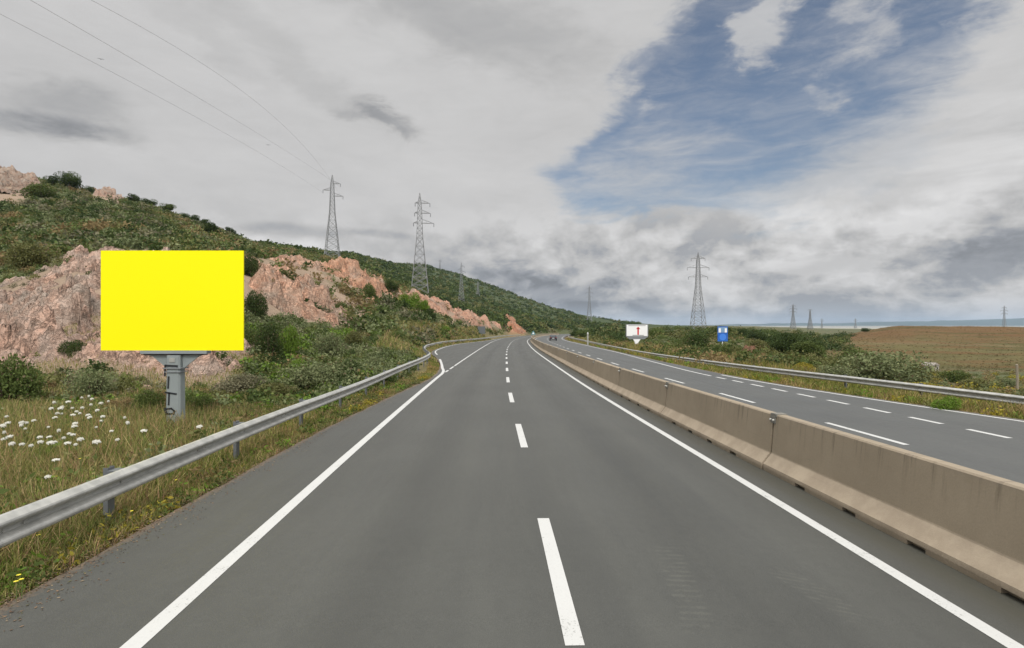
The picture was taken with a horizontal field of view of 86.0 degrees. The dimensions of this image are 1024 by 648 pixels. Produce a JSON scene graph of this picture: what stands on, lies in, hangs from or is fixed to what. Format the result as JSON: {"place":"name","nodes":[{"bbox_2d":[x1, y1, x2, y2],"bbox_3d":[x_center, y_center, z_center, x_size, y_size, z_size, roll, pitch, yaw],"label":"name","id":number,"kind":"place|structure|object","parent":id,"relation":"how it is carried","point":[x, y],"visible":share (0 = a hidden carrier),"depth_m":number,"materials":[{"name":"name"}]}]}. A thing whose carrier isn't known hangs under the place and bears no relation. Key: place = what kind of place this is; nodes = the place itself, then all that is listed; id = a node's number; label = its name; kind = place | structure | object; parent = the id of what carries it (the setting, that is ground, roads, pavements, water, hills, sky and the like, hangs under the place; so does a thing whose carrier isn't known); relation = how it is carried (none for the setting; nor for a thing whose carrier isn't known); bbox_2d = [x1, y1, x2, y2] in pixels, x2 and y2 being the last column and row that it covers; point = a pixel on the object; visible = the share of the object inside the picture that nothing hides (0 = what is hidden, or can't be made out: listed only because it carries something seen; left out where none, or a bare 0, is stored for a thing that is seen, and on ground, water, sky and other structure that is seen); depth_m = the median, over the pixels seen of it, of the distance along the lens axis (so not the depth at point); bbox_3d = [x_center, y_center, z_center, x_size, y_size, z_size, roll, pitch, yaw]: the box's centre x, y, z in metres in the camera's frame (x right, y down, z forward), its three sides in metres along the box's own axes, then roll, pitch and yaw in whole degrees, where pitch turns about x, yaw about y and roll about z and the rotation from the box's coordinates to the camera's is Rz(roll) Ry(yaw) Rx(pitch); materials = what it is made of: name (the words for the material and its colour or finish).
{"place":"outdoors","nodes":[
{"label":"outdoors","id":0,"kind":"place"},
{"bbox_2d":[0,334,1023,647],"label":"road","id":1,"kind":"structure","parent":0,"point":[414,524],"depth_m":6.44,"materials":[{"name":"grey asphalt"}]},
{"bbox_2d":[120,359,444,647],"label":"edge line","id":2,"kind":"object","parent":1,"relation":"on","point":[144,635],"visible":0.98,"depth_m":6.08,"materials":[{"name":"paint"}]},
{"bbox_2d":[515,424,527,446],"bbox_3d":[0.214,2.652,13.205,0.155,0.036,2.952,0,0,-2],"label":"dash","id":3,"kind":"object","parent":1,"relation":"on","point":[521,437],"visible":1,"depth_m":12.93,"materials":[{"name":"paint"}]},
{"bbox_2d":[551,346,558,359],"bbox_3d":[3.986,2.589,48.940,0.601,1.068,6.081,0,0,-1],"label":"concrete barrier","id":4,"kind":"object","parent":1,"relation":"on","point":[555,353],"visible":0.83,"depth_m":48.82,"materials":[{"name":"concrete"}]},
{"bbox_2d":[537,518,584,644],"bbox_3d":[0.458,2.562,5.825,0.157,0.036,2.952,0,0,-2],"label":"dash","id":5,"kind":"object","parent":1,"relation":"on","point":[571,631],"visible":1,"depth_m":5.29,"materials":[{"name":"paint"}]},
{"bbox_2d":[557,348,566,363],"bbox_3d":[4.059,2.517,42.940,0.600,1.068,6.081,0,0,-1],"label":"concrete barrier","id":6,"kind":"object","parent":1,"relation":"on","point":[562,357],"visible":0.81,"depth_m":42.68,"materials":[{"name":"concrete"}]},
{"bbox_2d":[564,351,578,370],"bbox_3d":[4.122,2.444,36.940,0.601,1.068,6.081,0,0,-1],"label":"concrete barrier","id":7,"kind":"object","parent":1,"relation":"on","point":[571,361],"visible":0.88,"depth_m":36.55,"materials":[{"name":"concrete"}]},
{"bbox_2d":[575,355,594,378],"bbox_3d":[4.211,2.372,30.940,0.604,1.068,6.082,0,0,-1],"label":"concrete barrier","id":8,"kind":"object","parent":1,"relation":"on","point":[585,367],"visible":0.93,"depth_m":30.49,"materials":[{"name":"concrete"}]},
{"bbox_2d":[590,360,620,392],"bbox_3d":[4.314,2.299,24.940,0.608,1.068,6.084,0,0,-1],"label":"concrete barrier","id":9,"kind":"object","parent":1,"relation":"on","point":[606,375],"visible":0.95,"depth_m":24.32,"materials":[{"name":"concrete"}]},
{"bbox_2d":[615,368,668,416],"bbox_3d":[4.477,2.226,18.940,0.605,1.068,6.084,0,0,-2],"label":"concrete barrier","id":10,"kind":"object","parent":1,"relation":"on","point":[646,392],"visible":0.95,"depth_m":18.16,"materials":[{"name":"concrete"}]},
{"bbox_2d":[660,382,776,468],"bbox_3d":[4.682,2.154,12.940,0.601,1.068,6.084,0,0,-2],"label":"concrete barrier","id":11,"kind":"object","parent":1,"relation":"on","point":[743,431],"visible":0.97,"depth_m":11.85,"materials":[{"name":"concrete"}]},
{"bbox_2d":[527,334,1023,647],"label":"edge line","id":12,"kind":"object","parent":1,"relation":"on","point":[988,630],"visible":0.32,"depth_m":6.12,"materials":[{"name":"paint"}]},
{"bbox_2d":[827,423,908,444],"bbox_3d":[8.574,2.655,13.450,0.152,0.035,2.902,0,0,-2],"label":"dash","id":13,"kind":"object","parent":1,"relation":"on","point":[869,434],"visible":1,"depth_m":13.18,"materials":[{"name":"paint"}]},
{"bbox_2d":[724,375,1023,421],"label":"edge line","id":14,"kind":"object","parent":1,"relation":"on","point":[885,401],"visible":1,"depth_m":19.32,"materials":[{"name":"paint"}]},
{"bbox_2d":[763,413,1023,600],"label":"concrete barrier","id":15,"kind":"object","parent":1,"relation":"on","point":[969,522],"visible":1,"depth_m":6.46,"materials":[{"name":"concrete"}]},
{"bbox_2d":[0,183,1023,589],"bbox_3d":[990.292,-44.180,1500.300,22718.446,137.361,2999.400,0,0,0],"label":"terrain","id":16,"kind":"structure","parent":0,"point":[962,337],"depth_m":161.50,"materials":[{"name":"brown soil"}]},
{"bbox_2d":[0,165,40,194],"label":"rock outcrop","id":17,"kind":"object","parent":16,"relation":"on","point":[19,180],"visible":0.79,"depth_m":170.66,"materials":[{"name":"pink stone"}]},
{"bbox_2d":[0,351,50,400],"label":"shrub","id":18,"kind":"object","parent":16,"relation":"on","point":[16,381],"visible":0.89,"depth_m":18.87,"materials":[{"name":"green plant"}]},
{"bbox_2d":[1,241,61,269],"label":"shrub","id":19,"kind":"object","parent":16,"relation":"on","point":[29,255],"visible":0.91,"depth_m":51.20,"materials":[{"name":"green plant"}]},
{"bbox_2d":[19,182,59,196],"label":"shrub","id":20,"kind":"object","parent":16,"relation":"on","point":[40,190],"visible":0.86,"depth_m":148.71,"materials":[{"name":"green plant"}]},
{"bbox_2d":[43,175,58,184],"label":"tree","id":21,"kind":"object","parent":16,"relation":"on","point":[53,180],"visible":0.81,"depth_m":191.05,"materials":[{"name":"green plant"}]},
{"bbox_2d":[52,171,85,188],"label":"tree","id":22,"kind":"object","parent":16,"relation":"on","point":[69,179],"visible":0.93,"depth_m":189.69,"materials":[{"name":"green plant"}]},
{"bbox_2d":[57,339,86,356],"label":"shrub","id":23,"kind":"object","parent":16,"relation":"on","point":[75,345],"visible":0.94,"depth_m":26.81,"materials":[{"name":"green plant"}]},
{"bbox_2d":[61,367,119,396],"bbox_3d":[-16.062,2.377,21.050,1.470,1.455,1.678,0,0,9],"label":"shrub","id":24,"kind":"object","parent":16,"relation":"on","point":[93,381],"visible":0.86,"depth_m":20.85,"materials":[{"name":"green plant"}]},
{"bbox_2d":[92,186,123,199],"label":"rock outcrop","id":25,"kind":"object","parent":16,"relation":"on","point":[104,191],"visible":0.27,"depth_m":182.32,"materials":[{"name":"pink stone"}]},
{"bbox_2d":[101,397,133,409],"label":"shrub","id":26,"kind":"object","parent":16,"relation":"on","point":[115,402],"visible":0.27,"depth_m":17.37,"materials":[{"name":"green plant"}]},
{"bbox_2d":[0,369,253,422],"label":"scrub","id":27,"kind":"object","parent":16,"relation":"on","point":[204,390],"visible":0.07,"depth_m":22.47,"materials":[{"name":"green plant"}]},
{"bbox_2d":[0,245,254,388],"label":"rock outcrop","id":28,"kind":"object","parent":16,"relation":"on","point":[38,316],"visible":0.31,"depth_m":29.46,"materials":[{"name":"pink stone"}]},
{"bbox_2d":[128,193,139,202],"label":"tree","id":29,"kind":"object","parent":16,"relation":"on","point":[134,197],"visible":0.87,"depth_m":194.53,"materials":[{"name":"green plant"}]},
{"bbox_2d":[130,389,165,411],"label":"shrub","id":30,"kind":"object","parent":16,"relation":"on","point":[141,396],"visible":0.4,"depth_m":17.04,"materials":[{"name":"green plant"}]},
{"bbox_2d":[159,203,176,211],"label":"tree","id":31,"kind":"object","parent":16,"relation":"on","point":[168,207],"visible":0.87,"depth_m":189.36,"materials":[{"name":"green plant"}]},
{"bbox_2d":[101,251,243,423],"bbox_3d":[-8.960,0.621,14.560,3.759,5.113,0.340,0,0,0],"label":"billboard","id":32,"kind":"object","parent":16,"relation":"on","point":[172,300],"visible":0.88,"depth_m":14.48,"materials":[{"name":"yellow metal"}]},
{"bbox_2d":[185,394,216,410],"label":"shrub","id":33,"kind":"object","parent":16,"relation":"on","point":[204,399],"visible":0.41,"depth_m":17.82,"materials":[{"name":"green plant"}]},
{"bbox_2d":[201,222,220,232],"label":"tree","id":34,"kind":"object","parent":16,"relation":"on","point":[210,227],"visible":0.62,"depth_m":119.38,"materials":[{"name":"green plant"}]},
{"bbox_2d":[0,250,421,408],"bbox_3d":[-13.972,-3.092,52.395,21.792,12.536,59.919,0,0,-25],"label":"scrub","id":35,"kind":"object","parent":16,"relation":"on","point":[306,344],"visible":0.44,"depth_m":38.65,"materials":[{"name":"green plant"}]},
{"bbox_2d":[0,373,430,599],"bbox_3d":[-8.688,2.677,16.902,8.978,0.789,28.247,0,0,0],"label":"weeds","id":36,"kind":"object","parent":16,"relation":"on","point":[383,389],"visible":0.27,"depth_m":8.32,"materials":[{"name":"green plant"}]},
{"bbox_2d":[0,376,434,629],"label":"weeds","id":37,"kind":"object","parent":16,"relation":"on","point":[152,520],"visible":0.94,"depth_m":6.75,"materials":[{"name":"green plant"}]},
{"bbox_2d":[0,312,439,604],"bbox_3d":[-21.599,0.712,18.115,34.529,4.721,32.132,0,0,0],"label":"grass","id":38,"kind":"structure","parent":16,"relation":"on","point":[151,422],"depth_m":10.41,"materials":[{"name":"green plant"}]},
{"bbox_2d":[209,372,269,394],"bbox_3d":[-11.338,2.570,23.023,1.890,1.091,2.219,0,0,7],"label":"shrub","id":39,"kind":"object","parent":16,"relation":"on","point":[238,382],"visible":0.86,"depth_m":22.73,"materials":[{"name":"green plant"}]},
{"bbox_2d":[244,253,261,276],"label":"shrub","id":40,"kind":"object","parent":16,"relation":"on","point":[252,266],"visible":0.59,"depth_m":61.59,"materials":[{"name":"green plant"}]},
{"bbox_2d":[244,325,262,347],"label":"shrub","id":41,"kind":"object","parent":16,"relation":"on","point":[249,337],"visible":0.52,"depth_m":33.87,"materials":[{"name":"green plant"}]},
{"bbox_2d":[0,175,508,345],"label":"scrub","id":42,"kind":"object","parent":16,"relation":"on","point":[171,230],"visible":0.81,"depth_m":94.13,"materials":[{"name":"green plant"}]},
{"bbox_2d":[244,290,268,317],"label":"shrub","id":43,"kind":"object","parent":16,"relation":"on","point":[258,305],"visible":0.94,"depth_m":43.72,"materials":[{"name":"green plant"}]},
{"bbox_2d":[0,335,514,547],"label":"guardrail","id":44,"kind":"object","parent":16,"relation":"on","point":[109,485],"visible":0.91,"depth_m":7.46,"materials":[{"name":"metal"}]},
{"bbox_2d":[254,321,285,357],"bbox_3d":[-14.652,1.292,33.212,1.504,2.930,1.752,0,0,45],"label":"shrub","id":45,"kind":"object","parent":16,"relation":"on","point":[270,342],"visible":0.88,"depth_m":32.87,"materials":[{"name":"green plant"}]},
{"bbox_2d":[253,382,299,395],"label":"shrub","id":46,"kind":"object","parent":16,"relation":"on","point":[284,388],"visible":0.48,"depth_m":21.70,"materials":[{"name":"green plant"}]},
{"bbox_2d":[276,323,299,355],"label":"shrub","id":47,"kind":"object","parent":16,"relation":"on","point":[291,336],"visible":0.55,"depth_m":34.61,"materials":[{"name":"green plant"}]},
{"bbox_2d":[249,254,351,326],"bbox_3d":[-29.717,-6.489,82.919,24.931,18.536,76.197,0,0,-27],"label":"rock outcrop","id":48,"kind":"object","parent":16,"relation":"on","point":[284,294],"visible":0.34,"depth_m":58.84,"materials":[{"name":"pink stone"}]},
{"bbox_2d":[288,358,314,369],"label":"shrub","id":49,"kind":"object","parent":16,"relation":"on","point":[299,361],"visible":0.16,"depth_m":29.06,"materials":[{"name":"green plant"}]},
{"bbox_2d":[276,360,358,390],"bbox_3d":[-8.627,2.440,24.321,2.859,1.697,3.264,0,0,32],"label":"shrub","id":50,"kind":"object","parent":16,"relation":"on","point":[307,376],"visible":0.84,"depth_m":23.68,"materials":[{"name":"green plant"}]},
{"bbox_2d":[314,331,345,356],"bbox_3d":[-12.583,1.708,37.987,2.003,2.399,2.342,0,0,-11],"label":"shrub","id":51,"kind":"object","parent":16,"relation":"on","point":[331,344],"visible":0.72,"depth_m":37.57,"materials":[{"name":"green plant"}]},
{"bbox_2d":[324,175,342,256],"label":"pylon","id":52,"kind":"object","parent":16,"relation":"on","point":[329,221],"visible":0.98,"depth_m":221.62,"materials":[{"name":"metal"}]},
{"bbox_2d":[1,14,301,178],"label":"power line","id":53,"kind":"object","parent":52,"relation":"hanging from","point":[131,82],"visible":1,"depth_m":82.31,"materials":[{"name":"grey metal"}]},
{"bbox_2d":[31,0,338,185],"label":"power line","id":54,"kind":"object","parent":52,"relation":"hanging from","point":[155,72],"visible":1,"depth_m":77.75,"materials":[{"name":"grey metal"}]},
{"bbox_2d":[328,359,362,376],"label":"shrub","id":55,"kind":"object","parent":16,"relation":"on","point":[354,365],"visible":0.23,"depth_m":27.00,"materials":[{"name":"green plant"}]},
{"bbox_2d":[344,330,368,346],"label":"shrub","id":56,"kind":"object","parent":16,"relation":"on","point":[353,336],"visible":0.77,"depth_m":45.45,"materials":[{"name":"green plant"}]},
{"bbox_2d":[323,256,400,302],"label":"rock outcrop","id":57,"kind":"object","parent":16,"relation":"on","point":[350,268],"visible":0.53,"depth_m":107.17,"materials":[{"name":"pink stone"}]},
{"bbox_2d":[363,282,376,296],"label":"shrub","id":58,"kind":"object","parent":16,"relation":"on","point":[369,288],"visible":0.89,"depth_m":94.44,"materials":[{"name":"green plant"}]},
{"bbox_2d":[365,357,387,366],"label":"shrub","id":59,"kind":"object","parent":16,"relation":"on","point":[376,359],"visible":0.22,"depth_m":33.87,"materials":[{"name":"green plant"}]},
{"bbox_2d":[383,278,399,293],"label":"bush","id":60,"kind":"object","parent":16,"relation":"on","point":[392,285],"visible":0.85,"depth_m":117.88,"materials":[{"name":"green plant"}]},
{"bbox_2d":[387,330,406,340],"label":"shrub","id":61,"kind":"object","parent":16,"relation":"on","point":[401,335],"visible":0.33,"depth_m":59.31,"materials":[{"name":"green plant"}]},
{"bbox_2d":[398,292,420,308],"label":"bush","id":62,"kind":"object","parent":16,"relation":"on","point":[408,298],"visible":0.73,"depth_m":109.25,"materials":[{"name":"green plant"}]},
{"bbox_2d":[414,299,429,314],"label":"tree","id":63,"kind":"object","parent":16,"relation":"on","point":[423,306],"visible":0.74,"depth_m":111.54,"materials":[{"name":"green plant"}]},
{"bbox_2d":[411,193,433,292],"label":"pylon","id":64,"kind":"object","parent":16,"relation":"on","point":[420,223],"visible":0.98,"depth_m":195.28,"materials":[{"name":"metal"}]},
{"bbox_2d":[400,288,452,315],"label":"rock outcrop","id":65,"kind":"object","parent":16,"relation":"on","point":[441,307],"visible":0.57,"depth_m":146.67,"materials":[{"name":"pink stone"}]},
{"bbox_2d":[424,308,436,321],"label":"tree","id":66,"kind":"object","parent":16,"relation":"on","point":[431,313],"visible":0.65,"depth_m":107.42,"materials":[{"name":"green plant"}]},
{"bbox_2d":[222,228,640,335],"bbox_3d":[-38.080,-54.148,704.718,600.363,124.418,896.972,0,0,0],"label":"scrub","id":67,"kind":"object","parent":16,"relation":"on","point":[531,321],"visible":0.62,"depth_m":517.21,"materials":[{"name":"green plant"}]},
{"bbox_2d":[372,318,491,361],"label":"grass","id":68,"kind":"structure","parent":16,"relation":"on","point":[420,353],"depth_m":83.31,"materials":[{"name":"green plant"}]},
{"bbox_2d":[451,307,501,329],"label":"rock outcrop","id":69,"kind":"object","parent":16,"relation":"on","point":[467,314],"visible":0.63,"depth_m":179.89,"materials":[{"name":"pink stone"}]},
{"bbox_2d":[507,321,525,333],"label":"rock outcrop","id":70,"kind":"object","parent":16,"relation":"on","point":[515,329],"visible":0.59,"depth_m":291.38,"materials":[{"name":"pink stone"}]},
{"bbox_2d":[626,324,647,343],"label":"billboard","id":71,"kind":"object","parent":16,"relation":"on","point":[636,333],"visible":0.92,"depth_m":97.80,"materials":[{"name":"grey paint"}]},
{"bbox_2d":[648,327,664,336],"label":"tree","id":72,"kind":"object","parent":16,"relation":"on","point":[653,332],"visible":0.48,"depth_m":148.88,"materials":[{"name":"green plant"}]},
{"bbox_2d":[681,331,709,346],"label":"shrub","id":73,"kind":"object","parent":16,"relation":"on","point":[699,337],"visible":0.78,"depth_m":71.36,"materials":[{"name":"green plant"}]},
{"bbox_2d":[687,252,708,328],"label":"pylon","id":74,"kind":"object","parent":16,"relation":"on","point":[698,274],"visible":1,"depth_m":261.79,"materials":[{"name":"metal"}]},
{"bbox_2d":[548,327,856,374],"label":"scrub","id":75,"kind":"object","parent":16,"relation":"on","point":[791,357],"visible":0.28,"depth_m":52.65,"materials":[{"name":"green plant"}]},
{"bbox_2d":[583,324,857,352],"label":"tree belt","id":76,"kind":"object","parent":16,"relation":"on","point":[836,343],"visible":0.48,"depth_m":168.48,"materials":[{"name":"green plant"}]},
{"bbox_2d":[710,343,731,353],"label":"shrub","id":77,"kind":"object","parent":16,"relation":"on","point":[721,347],"visible":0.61,"depth_m":59.35,"materials":[{"name":"green plant"}]},
{"bbox_2d":[718,326,727,342],"bbox_3d":[24.927,1.959,65.037,1.200,3.350,0.167,0,0,0],"label":"road sign","id":78,"kind":"object","parent":16,"relation":"on","point":[722,333],"visible":0.94,"depth_m":64.96,"materials":[{"name":"metal"}]},
{"bbox_2d":[745,330,767,340],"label":"tree","id":79,"kind":"object","parent":16,"relation":"on","point":[757,334],"visible":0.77,"depth_m":119.84,"materials":[{"name":"green plant"}]},
{"bbox_2d":[743,338,769,349],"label":"shrub","id":80,"kind":"object","parent":16,"relation":"on","point":[757,342],"visible":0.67,"depth_m":65.70,"materials":[{"name":"green plant"}]},
{"bbox_2d":[763,334,780,347],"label":"tree","id":81,"kind":"object","parent":16,"relation":"on","point":[771,337],"visible":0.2,"depth_m":74.82,"materials":[{"name":"green plant"}]},
{"bbox_2d":[770,332,807,353],"bbox_3d":[31.280,2.573,61.520,3.980,3.296,4.117,0,0,-20],"label":"tree","id":82,"kind":"object","parent":16,"relation":"on","point":[785,341],"visible":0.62,"depth_m":61.26,"materials":[{"name":"green plant"}]},
{"bbox_2d":[564,336,1023,419],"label":"grass","id":83,"kind":"structure","parent":16,"relation":"on","point":[1009,408],"depth_m":25.75,"materials":[{"name":"green plant"}]},
{"bbox_2d":[568,335,1023,404],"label":"guardrail","id":84,"kind":"object","parent":16,"relation":"on","point":[964,393],"visible":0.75,"depth_m":23.98,"materials":[{"name":"metal"}]},
{"bbox_2d":[789,340,826,356],"bbox_3d":[31.278,2.985,57.932,3.551,2.683,2.780,0,0,39],"label":"tree","id":85,"kind":"object","parent":16,"relation":"on","point":[809,346],"visible":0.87,"depth_m":57.29,"materials":[{"name":"green plant"}]},
{"bbox_2d":[811,337,827,349],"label":"tree","id":86,"kind":"object","parent":16,"relation":"on","point":[815,339],"visible":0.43,"depth_m":119.20,"materials":[{"name":"green plant"}]},
{"bbox_2d":[816,365,857,376],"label":"shrub","id":87,"kind":"object","parent":16,"relation":"on","point":[841,370],"visible":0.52,"depth_m":30.80,"materials":[{"name":"green plant"}]},
{"bbox_2d":[823,347,890,362],"bbox_3d":[32.388,3.428,51.953,4.778,2.565,6.130,0,0,-7],"label":"shrub","id":88,"kind":"object","parent":16,"relation":"on","point":[844,354],"visible":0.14,"depth_m":51.77,"materials":[{"name":"green plant"}]},
{"bbox_2d":[835,349,933,382],"bbox_3d":[21.878,2.779,32.630,4.982,2.563,4.365,0,0,-28],"label":"shrub","id":89,"kind":"object","parent":16,"relation":"on","point":[880,367],"visible":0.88,"depth_m":31.71,"materials":[{"name":"green plant"}]},
{"bbox_2d":[806,359,1023,395],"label":"scrub","id":90,"kind":"object","parent":16,"relation":"on","point":[994,388],"visible":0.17,"depth_m":34.65,"materials":[{"name":"green plant"}]},
{"bbox_2d":[899,363,941,382],"bbox_3d":[25.711,3.370,34.837,2.591,1.847,2.350,0,0,-16],"label":"shrub","id":91,"kind":"object","parent":16,"relation":"on","point":[935,377],"visible":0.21,"depth_m":34.44,"materials":[{"name":"green plant"}]},
{"bbox_2d":[824,326,1023,371],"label":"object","id":92,"kind":"object","parent":16,"relation":"on","point":[948,350],"visible":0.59,"depth_m":145.82,"materials":[{"name":"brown plant"}]},
{"bbox_2d":[930,395,963,409],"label":"shrub","id":93,"kind":"object","parent":16,"relation":"on","point":[949,403],"visible":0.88,"depth_m":17.45,"materials":[{"name":"green plant"}]},
{"bbox_2d":[936,370,973,382],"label":"shrub","id":94,"kind":"object","parent":16,"relation":"on","point":[955,376],"visible":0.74,"depth_m":44.76,"materials":[{"name":"green plant"}]},
{"bbox_2d":[958,378,1004,386],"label":"shrub","id":95,"kind":"object","parent":16,"relation":"on","point":[978,381],"visible":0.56,"depth_m":35.60,"materials":[{"name":"green plant"}]},
{"bbox_2d":[995,378,1022,386],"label":"shrub","id":96,"kind":"object","parent":16,"relation":"on","point":[1009,381],"visible":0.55,"depth_m":41.80,"materials":[{"name":"green plant"}]},
{"bbox_2d":[0,0,1023,324],"label":"sky","id":97,"kind":"structure","parent":0,"point":[843,161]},
{"bbox_2d":[693,318,1023,325],"bbox_3d":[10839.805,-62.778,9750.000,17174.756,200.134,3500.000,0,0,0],"label":"distant hills","id":98,"kind":"structure","parent":0,"point":[1008,322],"depth_m":8624.25,"materials":[{"name":"grey"}]},
{"bbox_2d":[761,326,1023,327],"bbox_3d":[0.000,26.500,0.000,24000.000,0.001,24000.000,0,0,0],"label":"coastal plain","id":99,"kind":"structure","parent":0,"point":[855,326],"depth_m":5824.10,"materials":[{"name":"soil"}]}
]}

